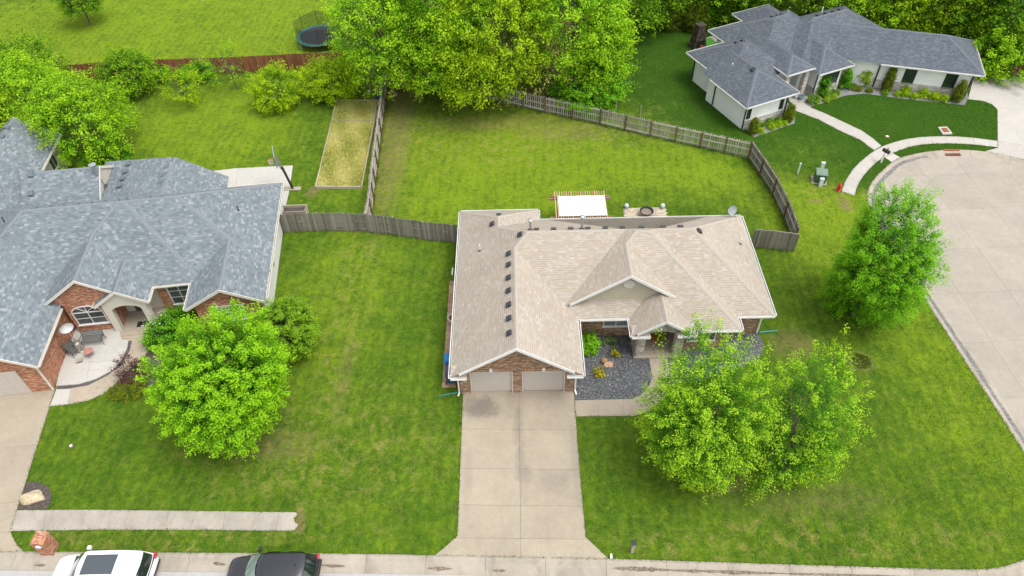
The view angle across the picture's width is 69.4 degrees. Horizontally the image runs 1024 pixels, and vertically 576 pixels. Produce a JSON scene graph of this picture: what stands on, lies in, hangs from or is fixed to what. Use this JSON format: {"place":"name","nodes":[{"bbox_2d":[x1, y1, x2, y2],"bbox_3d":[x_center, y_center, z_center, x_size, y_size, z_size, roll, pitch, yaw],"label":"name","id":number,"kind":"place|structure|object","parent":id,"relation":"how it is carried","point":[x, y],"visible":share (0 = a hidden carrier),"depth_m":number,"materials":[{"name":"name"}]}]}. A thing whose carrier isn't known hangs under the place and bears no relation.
{"place":"outdoors","nodes":[
{"label":"outdoors","id":0,"kind":"place"},
{"bbox_2d":[0,388,54,551],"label":"driveway","id":1,"kind":"structure","parent":0,"point":[23,416],"depth_m":43.37,"materials":[{"name":"concrete"}]},
{"bbox_2d":[56,328,127,385],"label":"patio","id":2,"kind":"structure","parent":0,"point":[98,364],"depth_m":47.66,"materials":[{"name":"concrete"}]},
{"bbox_2d":[59,323,84,353],"bbox_3d":[-28.072,3.257,47.373,0.880,2.345,0.880,-1,46,0],"label":"patio heater","id":3,"kind":"object","parent":2,"relation":"on","point":[68,328],"visible":0.98,"depth_m":46.85,"materials":[{"name":"metal"}]},
{"bbox_2d":[79,329,106,344],"bbox_3d":[-27.425,3.256,48.347,1.390,0.926,0.644,-6,46,-4],"label":"garden bench","id":4,"kind":"object","parent":2,"relation":"on","point":[93,336],"visible":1,"depth_m":48.33,"materials":[{"name":"grey metal"}]},
{"bbox_2d":[11,510,297,530],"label":"sidewalk","id":5,"kind":"structure","parent":0,"point":[38,520],"depth_m":39.87,"materials":[{"name":"concrete"}]},
{"bbox_2d":[0,566,667,575],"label":"street","id":6,"kind":"structure","parent":0,"point":[22,573],"depth_m":37.95,"materials":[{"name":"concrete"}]},
{"bbox_2d":[52,545,160,575],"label":"parked car","id":7,"kind":"object","parent":6,"relation":"on","point":[108,562],"visible":1,"depth_m":36.73,"materials":[{"name":"white paint"}]},
{"bbox_2d":[226,546,321,575],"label":"parked car","id":8,"kind":"object","parent":6,"relation":"on","point":[289,563],"visible":1,"depth_m":36.72,"materials":[{"name":"black paint"}]},
{"bbox_2d":[315,99,378,188],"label":"dry grass","id":9,"kind":"structure","parent":0,"point":[353,164],"depth_m":63.56,"materials":[{"name":"yellow plant"}]},
{"bbox_2d":[5,66,789,251],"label":"edge grass","id":10,"kind":"structure","parent":0,"point":[682,143],"depth_m":62.37,"materials":[{"name":"green plant"}]},
{"bbox_2d":[0,0,1023,570],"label":"lawn","id":11,"kind":"structure","parent":0,"point":[222,22],"depth_m":47.57,"materials":[{"name":"green plant"}]},
{"bbox_2d":[0,86,31,127],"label":"garden tree","id":12,"kind":"object","parent":11,"relation":"on","point":[4,104],"visible":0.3,"depth_m":60.75,"materials":[{"name":"green plant"}]},
{"bbox_2d":[18,482,50,509],"bbox_3d":[-26.412,11.510,41.050,1.998,0.001,1.701,-1,46,0],"label":"mulch bed","id":13,"kind":"object","parent":11,"relation":"on","point":[43,488],"visible":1,"depth_m":41.11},
{"bbox_2d":[19,490,44,504],"bbox_3d":[-26.484,11.489,40.775,1.427,0.493,0.860,-6,46,-4],"label":"boulder","id":14,"kind":"object","parent":13,"relation":"on","point":[32,497],"visible":1,"depth_m":40.61,"materials":[{"name":"stone"}]},
{"bbox_2d":[0,26,74,99],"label":"garden tree","id":15,"kind":"object","parent":11,"relation":"on","point":[4,47],"visible":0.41,"depth_m":66.79,"materials":[{"name":"green plant"}]},
{"bbox_2d":[0,44,75,129],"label":"garden tree","id":16,"kind":"object","parent":11,"relation":"on","point":[12,77],"visible":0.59,"depth_m":61.19,"materials":[{"name":"green plant"}]},
{"bbox_2d":[29,531,58,555],"bbox_3d":[-24.248,13.251,38.351,0.700,1.400,0.715,0,46,2],"label":"brick mailbox","id":17,"kind":"object","parent":11,"relation":"on","point":[43,543],"visible":1,"depth_m":38.09,"materials":[{"name":"orange brick"}]},
{"bbox_2d":[9,64,143,169],"bbox_3d":[-35.487,-14.151,60.597,8.888,8.035,9.648,-1,46,0],"label":"garden tree","id":18,"kind":"object","parent":11,"relation":"on","point":[63,98],"visible":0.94,"depth_m":59.29,"materials":[{"name":"green plant"}]},
{"bbox_2d":[53,0,105,25],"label":"lawn tree","id":19,"kind":"object","parent":11,"relation":"on","point":[85,4],"visible":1,"depth_m":77.90,"materials":[{"name":"green plant"}]},
{"bbox_2d":[50,334,150,405],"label":"entry walk","id":20,"kind":"structure","parent":11,"relation":"on","point":[93,390],"depth_m":46.19,"materials":[{"name":"concrete"}]},
{"bbox_2d":[57,341,131,388],"bbox_3d":[-26.230,5.177,47.140,1.647,0.001,5.113,32,54,28],"label":"border strip","id":21,"kind":"object","parent":20,"relation":"on","point":[92,381],"visible":0.92,"depth_m":46.48,"materials":[{"name":"grey concrete"}]},
{"bbox_2d":[82,134,134,166],"bbox_3d":[-33.954,-11.069,61.904,4.540,1.811,4.003,-35,55,-28],"label":"bush","id":22,"kind":"object","parent":11,"relation":"on","point":[122,152],"visible":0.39,"depth_m":62.00,"materials":[{"name":"green plant"}]},
{"bbox_2d":[88,45,161,100],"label":"fruit tree","id":23,"kind":"object","parent":11,"relation":"on","point":[126,59],"visible":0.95,"depth_m":68.05,"materials":[{"name":"green plant"}]},
{"bbox_2d":[0,117,283,395],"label":"brick house","id":24,"kind":"structure","parent":11,"relation":"on","point":[123,247],"depth_m":48.98,"materials":[{"name":"grey"}]},
{"bbox_2d":[0,371,31,395],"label":"garage door","id":25,"kind":"structure","parent":24,"relation":"in","point":[11,383],"depth_m":45.25,"materials":[{"name":"beige paint"}]},
{"bbox_2d":[71,306,110,326],"bbox_3d":[-27.602,1.797,48.310,2.050,1.770,0.090,-6,46,-4],"label":"window","id":26,"kind":"structure","parent":24,"relation":"in","point":[84,315],"depth_m":48.39,"materials":[{"name":"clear glass"}]},
{"bbox_2d":[166,285,188,305],"bbox_3d":[-22.259,0.403,49.718,1.600,1.970,0.090,-6,46,-4],"label":"window","id":27,"kind":"structure","parent":24,"relation":"in","point":[177,295],"depth_m":49.71,"materials":[{"name":"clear glass"}]},
{"bbox_2d":[114,312,196,393],"bbox_3d":[-20.667,3.699,48.441,9.763,0.001,5.973,-10,47,-8],"label":"mulch bed","id":28,"kind":"object","parent":11,"relation":"on","point":[151,354],"visible":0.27,"depth_m":47.43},
{"bbox_2d":[108,352,150,385],"bbox_3d":[-23.698,5.007,45.986,2.702,1.956,2.375,-1,46,0],"label":"garden bush","id":29,"kind":"object","parent":28,"relation":"on","point":[131,364],"visible":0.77,"depth_m":46.01,"materials":[{"name":"purple plant"}]},
{"bbox_2d":[116,375,155,402],"bbox_3d":[-23.427,5.927,45.339,2.318,1.597,2.196,-1,46,0],"label":"garden bush","id":30,"kind":"object","parent":28,"relation":"on","point":[133,389],"visible":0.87,"depth_m":45.44,"materials":[{"name":"green plant"}]},
{"bbox_2d":[137,311,190,352],"bbox_3d":[-22.902,2.695,48.204,3.006,1.949,3.113,30,54,27],"label":"garden bush","id":31,"kind":"object","parent":28,"relation":"on","point":[151,341],"visible":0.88,"depth_m":47.88,"materials":[{"name":"green plant"}]},
{"bbox_2d":[147,301,194,336],"bbox_3d":[-22.516,1.892,48.827,2.927,2.154,2.806,-10,47,-8],"label":"garden bush","id":32,"kind":"object","parent":11,"relation":"on","point":[178,311],"visible":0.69,"depth_m":48.84,"materials":[{"name":"green plant"}]},
{"bbox_2d":[152,61,205,103],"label":"fruit tree","id":33,"kind":"object","parent":11,"relation":"on","point":[182,87],"visible":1,"depth_m":66.80,"materials":[{"name":"green plant"}]},
{"bbox_2d":[2,52,366,84],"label":"wooden fence","id":34,"kind":"object","parent":11,"relation":"on","point":[252,62],"visible":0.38,"depth_m":71.79,"materials":[{"name":"brown wood"}]},
{"bbox_2d":[184,56,215,83],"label":"bush","id":35,"kind":"object","parent":11,"relation":"on","point":[206,67],"visible":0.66,"depth_m":70.86,"materials":[{"name":"green plant"}]},
{"bbox_2d":[133,297,296,460],"bbox_3d":[-15.814,4.834,40.404,7.938,9.910,8.191,-1,46,0],"label":"maple tree","id":36,"kind":"object","parent":11,"relation":"on","point":[192,394],"visible":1,"depth_m":38.59,"materials":[{"name":"green plant"}]},
{"bbox_2d":[199,36,250,88],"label":"fruit tree","id":37,"kind":"object","parent":11,"relation":"on","point":[228,68],"visible":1,"depth_m":68.49,"materials":[{"name":"green plant"}]},
{"bbox_2d":[215,165,292,204],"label":"court slab","id":38,"kind":"structure","parent":11,"relation":"on","point":[251,176],"depth_m":60.93,"materials":[{"name":"concrete"}]},
{"bbox_2d":[267,145,300,190],"bbox_3d":[-17.988,-9.111,58.100,1.800,3.830,1.440,10,47,11],"label":"basketball hoop","id":39,"kind":"object","parent":38,"relation":"on","point":[291,187],"visible":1,"depth_m":58.29,"materials":[{"name":"metal"}]},
{"bbox_2d":[240,58,305,116],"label":"shrub","id":40,"kind":"object","parent":11,"relation":"on","point":[258,90],"visible":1,"depth_m":66.36,"materials":[{"name":"green plant"}]},
{"bbox_2d":[254,290,321,362],"bbox_3d":[-14.075,2.484,46.647,4.622,4.130,4.640,-1,46,0],"label":"round bush","id":41,"kind":"object","parent":11,"relation":"on","point":[284,310],"visible":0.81,"depth_m":45.72,"materials":[{"name":"green plant"}]},
{"bbox_2d":[282,204,308,219],"bbox_3d":[-16.736,-5.851,57.029,1.900,0.750,0.860,-2,46,-1],"label":"compost box","id":42,"kind":"object","parent":11,"relation":"on","point":[295,209],"visible":0.63,"depth_m":57.00,"materials":[{"name":"brown wood"}]},
{"bbox_2d":[293,12,341,52],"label":"trampoline","id":43,"kind":"object","parent":11,"relation":"on","point":[312,36],"visible":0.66,"depth_m":75.70,"materials":[{"name":"fabric"}]},
{"bbox_2d":[295,52,363,106],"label":"shrub","id":44,"kind":"object","parent":11,"relation":"on","point":[324,73],"visible":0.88,"depth_m":67.05,"materials":[{"name":"green plant"}]},
{"bbox_2d":[330,0,379,65],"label":"tree","id":45,"kind":"object","parent":11,"relation":"on","point":[351,43],"visible":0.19,"depth_m":72.14,"materials":[{"name":"green plant"}]},
{"bbox_2d":[279,212,457,242],"bbox_3d":[-10.628,-4.631,55.042,13.892,1.914,0.838,4,46,5],"label":"wooden fence","id":46,"kind":"object","parent":11,"relation":"on","point":[446,232],"visible":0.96,"depth_m":54.99,"materials":[{"name":"grey wood"}]},
{"bbox_2d":[317,0,434,99],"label":"grove tree","id":47,"kind":"object","parent":11,"relation":"on","point":[351,53],"visible":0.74,"depth_m":62.42,"materials":[{"name":"green plant"}]},
{"bbox_2d":[364,72,387,214],"bbox_3d":[-11.326,-12.392,62.583,0.368,1.884,21.071,-3,46,-1],"label":"wooden fence","id":48,"kind":"object","parent":11,"relation":"on","point":[374,163],"visible":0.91,"depth_m":61.16,"materials":[{"name":"grey wood"}]},
{"bbox_2d":[393,10,479,102],"bbox_3d":[-6.407,-19.977,64.753,8.626,9.005,8.267,-1,46,0],"label":"grove tree","id":49,"kind":"object","parent":11,"relation":"on","point":[421,81],"visible":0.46,"depth_m":62.73,"materials":[{"name":"green plant"}]},
{"bbox_2d":[376,0,503,96],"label":"grove tree","id":50,"kind":"object","parent":11,"relation":"on","point":[476,19],"visible":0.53,"depth_m":60.60,"materials":[{"name":"green plant"}]},
{"bbox_2d":[442,281,455,387],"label":"stepping pavers","id":51,"kind":"object","parent":11,"relation":"on","point":[448,325],"visible":0.26,"depth_m":48.71,"materials":[{"name":"beige concrete"}]},
{"bbox_2d":[431,26,526,114],"bbox_3d":[-2.994,-18.570,64.144,8.540,7.792,7.403,24,51,23],"label":"grove tree","id":52,"kind":"object","parent":11,"relation":"on","point":[472,74],"visible":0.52,"depth_m":62.83,"materials":[{"name":"green plant"}]},
{"bbox_2d":[429,0,558,108],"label":"grove tree","id":53,"kind":"object","parent":11,"relation":"on","point":[515,28],"visible":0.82,"depth_m":60.61,"materials":[{"name":"green plant"}]},
{"bbox_2d":[516,5,589,99],"bbox_3d":[3.989,-20.141,64.619,7.226,9.016,6.981,-1,46,0],"label":"grove tree","id":54,"kind":"object","parent":11,"relation":"on","point":[554,69],"visible":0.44,"depth_m":63.26,"materials":[{"name":"green plant"}]},
{"bbox_2d":[386,71,752,157],"bbox_3d":[4.156,-15.884,65.623,33.760,1.754,1.419,15,48,16],"label":"wooden fence","id":55,"kind":"object","parent":11,"relation":"on","point":[601,111],"visible":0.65,"depth_m":63.72,"materials":[{"name":"grey wood"}]},
{"bbox_2d":[513,0,638,94],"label":"grove tree","id":56,"kind":"object","parent":11,"relation":"on","point":[572,14],"visible":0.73,"depth_m":61.28,"materials":[{"name":"green plant"}]},
{"bbox_2d":[549,191,612,218],"bbox_3d":[5.016,-5.283,54.729,4.550,2.450,3.051,-1,46,0],"label":"pergola","id":57,"kind":"object","parent":11,"relation":"on","point":[587,206],"visible":0.87,"depth_m":53.76,"materials":[{"name":"white wood"}]},
{"bbox_2d":[546,54,637,120],"bbox_3d":[7.088,-18.488,66.073,8.437,4.507,8.183,-1,46,0],"label":"round bush","id":58,"kind":"object","parent":11,"relation":"on","point":[611,99],"visible":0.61,"depth_m":64.81,"materials":[{"name":"green plant"}]},
{"bbox_2d":[558,0,644,99],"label":"grove tree","id":59,"kind":"object","parent":11,"relation":"on","point":[609,66],"visible":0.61,"depth_m":63.11,"materials":[{"name":"green plant"}]},
{"bbox_2d":[563,0,660,48],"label":"grove tree","id":60,"kind":"object","parent":11,"relation":"on","point":[640,14],"visible":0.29,"depth_m":68.15,"materials":[{"name":"green plant"}]},
{"bbox_2d":[448,209,776,396],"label":"brick house","id":61,"kind":"structure","parent":11,"relation":"on","point":[535,296],"depth_m":45.96,"materials":[{"name":"beige"}]},
{"bbox_2d":[471,371,511,390],"bbox_3d":[-1.227,5.570,44.620,2.530,2.090,0.065,-1,46,0],"label":"garage door","id":62,"kind":"structure","parent":61,"relation":"in","point":[481,381],"depth_m":44.65,"materials":[{"name":"beige paint"}]},
{"bbox_2d":[523,371,563,389],"bbox_3d":[1.892,5.509,44.593,2.550,2.090,0.065,-1,46,0],"label":"garage door","id":63,"kind":"structure","parent":61,"relation":"in","point":[532,380],"depth_m":44.61,"materials":[{"name":"beige paint"}]},
{"bbox_2d":[574,335,651,399],"bbox_3d":[6.395,4.729,46.702,5.363,0.001,5.614,-1,46,0],"label":"gravel bed","id":64,"kind":"object","parent":11,"relation":"on","point":[624,378],"visible":0.72,"depth_m":46.00,"materials":[{"name":"grey gravel"}]},
{"bbox_2d":[582,330,601,357],"bbox_3d":[4.708,3.481,47.229,2.219,1.168,2.007,-1,46,0],"label":"garden bush","id":65,"kind":"object","parent":64,"relation":"on","point":[591,343],"visible":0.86,"depth_m":46.95,"materials":[{"name":"green plant"}]},
{"bbox_2d":[574,358,669,415],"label":"front walk","id":66,"kind":"structure","parent":11,"relation":"on","point":[616,407],"depth_m":44.49,"materials":[{"name":"concrete"}]},
{"bbox_2d":[591,0,685,40],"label":"tree","id":67,"kind":"object","parent":11,"relation":"on","point":[654,11],"visible":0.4,"depth_m":72.15,"materials":[{"name":"green plant"}]},
{"bbox_2d":[623,207,667,216],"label":"paver patio","id":68,"kind":"structure","parent":11,"relation":"on","point":[636,212],"depth_m":56.69,"materials":[{"name":"beige concrete"}]},
{"bbox_2d":[633,0,705,23],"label":"tree","id":69,"kind":"object","parent":11,"relation":"on","point":[677,1],"visible":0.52,"depth_m":73.95,"materials":[{"name":"green plant"}]},
{"bbox_2d":[656,0,685,31],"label":"evergreen tree","id":70,"kind":"object","parent":11,"relation":"on","point":[676,18],"visible":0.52,"depth_m":75.83,"materials":[{"name":"green plant"}]},
{"bbox_2d":[678,0,709,32],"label":"evergreen tree","id":71,"kind":"object","parent":11,"relation":"on","point":[699,13],"visible":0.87,"depth_m":75.19,"materials":[{"name":"green plant"}]},
{"bbox_2d":[688,22,706,49],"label":"outdoor fireplace","id":72,"kind":"object","parent":11,"relation":"on","point":[698,39],"visible":0.93,"depth_m":73.25,"materials":[{"name":"brown stone"}]},
{"bbox_2d":[624,308,786,504],"bbox_3d":[10.011,6.190,38.399,8.048,9.891,8.219,-1,46,0],"label":"maple tree","id":73,"kind":"object","parent":11,"relation":"on","point":[689,439],"visible":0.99,"depth_m":36.69,"materials":[{"name":"green plant"}]},
{"bbox_2d":[681,0,733,25],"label":"undergrowth bush","id":74,"kind":"object","parent":11,"relation":"on","point":[720,12],"visible":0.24,"depth_m":76.58,"materials":[{"name":"green plant"}]},
{"bbox_2d":[667,328,763,383],"bbox_3d":[12.966,4.264,46.971,6.444,0.001,4.510,-1,46,0],"label":"gravel bed","id":75,"kind":"object","parent":11,"relation":"on","point":[757,347],"visible":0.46,"depth_m":47.15,"materials":[{"name":"grey gravel"}]},
{"bbox_2d":[685,0,766,29],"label":"tree","id":76,"kind":"object","parent":11,"relation":"on","point":[746,4],"visible":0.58,"depth_m":75.07,"materials":[{"name":"green plant"}]},
{"bbox_2d":[747,141,799,237],"bbox_3d":[20.183,-7.513,57.023,0.562,1.855,10.718,-4,46,-3],"label":"wooden fence","id":77,"kind":"object","parent":11,"relation":"on","point":[767,173],"visible":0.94,"depth_m":57.22,"materials":[{"name":"wood"}]},
{"bbox_2d":[752,229,799,251],"bbox_3d":[18.855,-3.428,53.145,3.080,1.806,0.222,7,47,9],"label":"wooden fence","id":78,"kind":"object","parent":11,"relation":"on","point":[785,242],"visible":0.98,"depth_m":53.01,"materials":[{"name":"grey wood"}]},
{"bbox_2d":[717,323,874,504],"bbox_3d":[14.532,6.034,37.500,8.463,11.222,6.346,-17,48,-14],"label":"maple tree","id":79,"kind":"object","parent":11,"relation":"on","point":[812,444],"visible":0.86,"depth_m":37.72,"materials":[{"name":"green plant"}]},
{"bbox_2d":[773,0,856,14],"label":"tree","id":80,"kind":"object","parent":11,"relation":"on","point":[810,6],"visible":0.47,"depth_m":75.55,"materials":[{"name":"green plant"}]},
{"bbox_2d":[811,167,827,185],"bbox_3d":[24.450,-8.879,58.700,1.170,0.970,1.000,9,47,10],"label":"utility cabinet","id":81,"kind":"object","parent":11,"relation":"on","point":[819,174],"visible":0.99,"depth_m":58.45,"materials":[{"name":"metal"}]},
{"bbox_2d":[789,92,880,149],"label":"house walk","id":82,"kind":"structure","parent":11,"relation":"on","point":[840,125],"depth_m":64.64,"materials":[{"name":"concrete"}]},
{"bbox_2d":[686,4,985,129],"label":"modern house","id":83,"kind":"structure","parent":11,"relation":"on","point":[762,63],"depth_m":66.40,"materials":[{"name":"grey"}]},
{"bbox_2d":[813,0,906,23],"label":"tree","id":84,"kind":"object","parent":11,"relation":"on","point":[855,8],"visible":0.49,"depth_m":72.90,"materials":[{"name":"green plant"}]},
{"bbox_2d":[810,175,954,335],"bbox_3d":[22.913,-1.902,44.761,7.365,11.478,7.246,-1,46,0],"label":"street tree","id":85,"kind":"object","parent":11,"relation":"on","point":[858,264],"visible":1,"depth_m":43.95,"materials":[{"name":"green plant"}]},
{"bbox_2d":[805,83,967,106],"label":"gravel bed","id":86,"kind":"object","parent":11,"relation":"on","point":[844,91],"visible":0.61,"depth_m":67.57,"materials":[{"name":"grey gravel"}]},
{"bbox_2d":[816,75,833,95],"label":"upright shrub","id":87,"kind":"object","parent":86,"relation":"on","point":[827,83],"visible":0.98,"depth_m":66.73,"materials":[{"name":"green plant"}]},
{"bbox_2d":[838,68,861,87],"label":"upright shrub","id":88,"kind":"object","parent":86,"relation":"on","point":[846,79],"visible":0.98,"depth_m":67.50,"materials":[{"name":"green plant"}]},
{"bbox_2d":[881,65,898,91],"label":"dwarf conifer","id":89,"kind":"object","parent":86,"relation":"on","point":[889,82],"visible":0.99,"depth_m":67.02,"materials":[{"name":"green plant"}]},
{"bbox_2d":[951,79,968,102],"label":"dwarf conifer","id":90,"kind":"object","parent":86,"relation":"on","point":[960,90],"visible":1,"depth_m":65.64,"materials":[{"name":"green plant"}]},
{"bbox_2d":[852,0,938,30],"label":"tree","id":91,"kind":"object","parent":11,"relation":"on","point":[894,17],"visible":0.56,"depth_m":71.84,"materials":[{"name":"green plant"}]},
{"bbox_2d":[890,8,947,33],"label":"undergrowth bush","id":92,"kind":"object","parent":11,"relation":"on","point":[931,30],"visible":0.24,"depth_m":72.16,"materials":[{"name":"green plant"}]},
{"bbox_2d":[880,0,978,33],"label":"tree","id":93,"kind":"object","parent":11,"relation":"on","point":[949,10],"visible":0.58,"depth_m":70.79,"materials":[{"name":"green plant"}]},
{"bbox_2d":[912,0,1009,37],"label":"tree","id":94,"kind":"object","parent":11,"relation":"on","point":[960,19],"visible":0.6,"depth_m":69.79,"materials":[{"name":"green plant"}]},
{"bbox_2d":[954,0,1023,32],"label":"tree","id":95,"kind":"object","parent":11,"relation":"on","point":[992,4],"visible":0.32,"depth_m":69.36,"materials":[{"name":"green plant"}]},
{"bbox_2d":[957,2,1023,61],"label":"undergrowth bush","id":96,"kind":"object","parent":11,"relation":"on","point":[967,36],"visible":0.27,"depth_m":69.87,"materials":[{"name":"green plant"}]},
{"bbox_2d":[970,25,1020,83],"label":"undergrowth bush","id":97,"kind":"object","parent":11,"relation":"on","point":[979,43],"visible":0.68,"depth_m":67.66,"materials":[{"name":"green plant"}]},
{"bbox_2d":[969,0,1023,53],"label":"tree","id":98,"kind":"object","parent":11,"relation":"on","point":[1002,23],"visible":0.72,"depth_m":67.37,"materials":[{"name":"green plant"}]},
{"bbox_2d":[982,30,1023,87],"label":"undergrowth bush","id":99,"kind":"object","parent":11,"relation":"on","point":[1016,57],"visible":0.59,"depth_m":67.42,"materials":[{"name":"green plant"}]},
{"bbox_2d":[436,390,607,558],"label":"driveway","id":100,"kind":"structure","parent":0,"point":[534,476],"depth_m":41.16,"materials":[{"name":"concrete"}]},
{"bbox_2d":[842,136,997,195],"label":"sidewalk","id":101,"kind":"structure","parent":0,"point":[859,171],"depth_m":61.84,"materials":[{"name":"concrete"}]},
{"bbox_2d":[879,158,1023,428],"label":"road","id":102,"kind":"structure","parent":0,"point":[980,213],"depth_m":53.07,"materials":[{"name":"concrete"}]},
{"bbox_2d":[872,155,1023,442],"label":"gutter strip","id":103,"kind":"object","parent":102,"relation":"on","point":[961,345],"visible":0.69,"depth_m":47.53,"materials":[{"name":"grey concrete"}]},
{"bbox_2d":[968,69,1023,159],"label":"driveway","id":104,"kind":"structure","parent":0,"point":[1006,102],"depth_m":65.64,"materials":[{"name":"concrete"}]},
{"label":"ground","id":105,"kind":"structure","parent":0,"visible":0},
{"bbox_2d":[0,150,1023,575],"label":"kerb","id":106,"kind":"structure","parent":105,"relation":"on","point":[378,564],"depth_m":37.97,"materials":[{"name":"concrete"}]},
{"bbox_2d":[671,569,776,573],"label":"gutter litter","id":107,"kind":"object","parent":106,"relation":"on","point":[724,571],"visible":1,"depth_m":37.42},
{"bbox_2d":[775,573,893,575],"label":"gutter litter","id":108,"kind":"object","parent":106,"relation":"on","point":[820,574],"visible":1,"depth_m":37.21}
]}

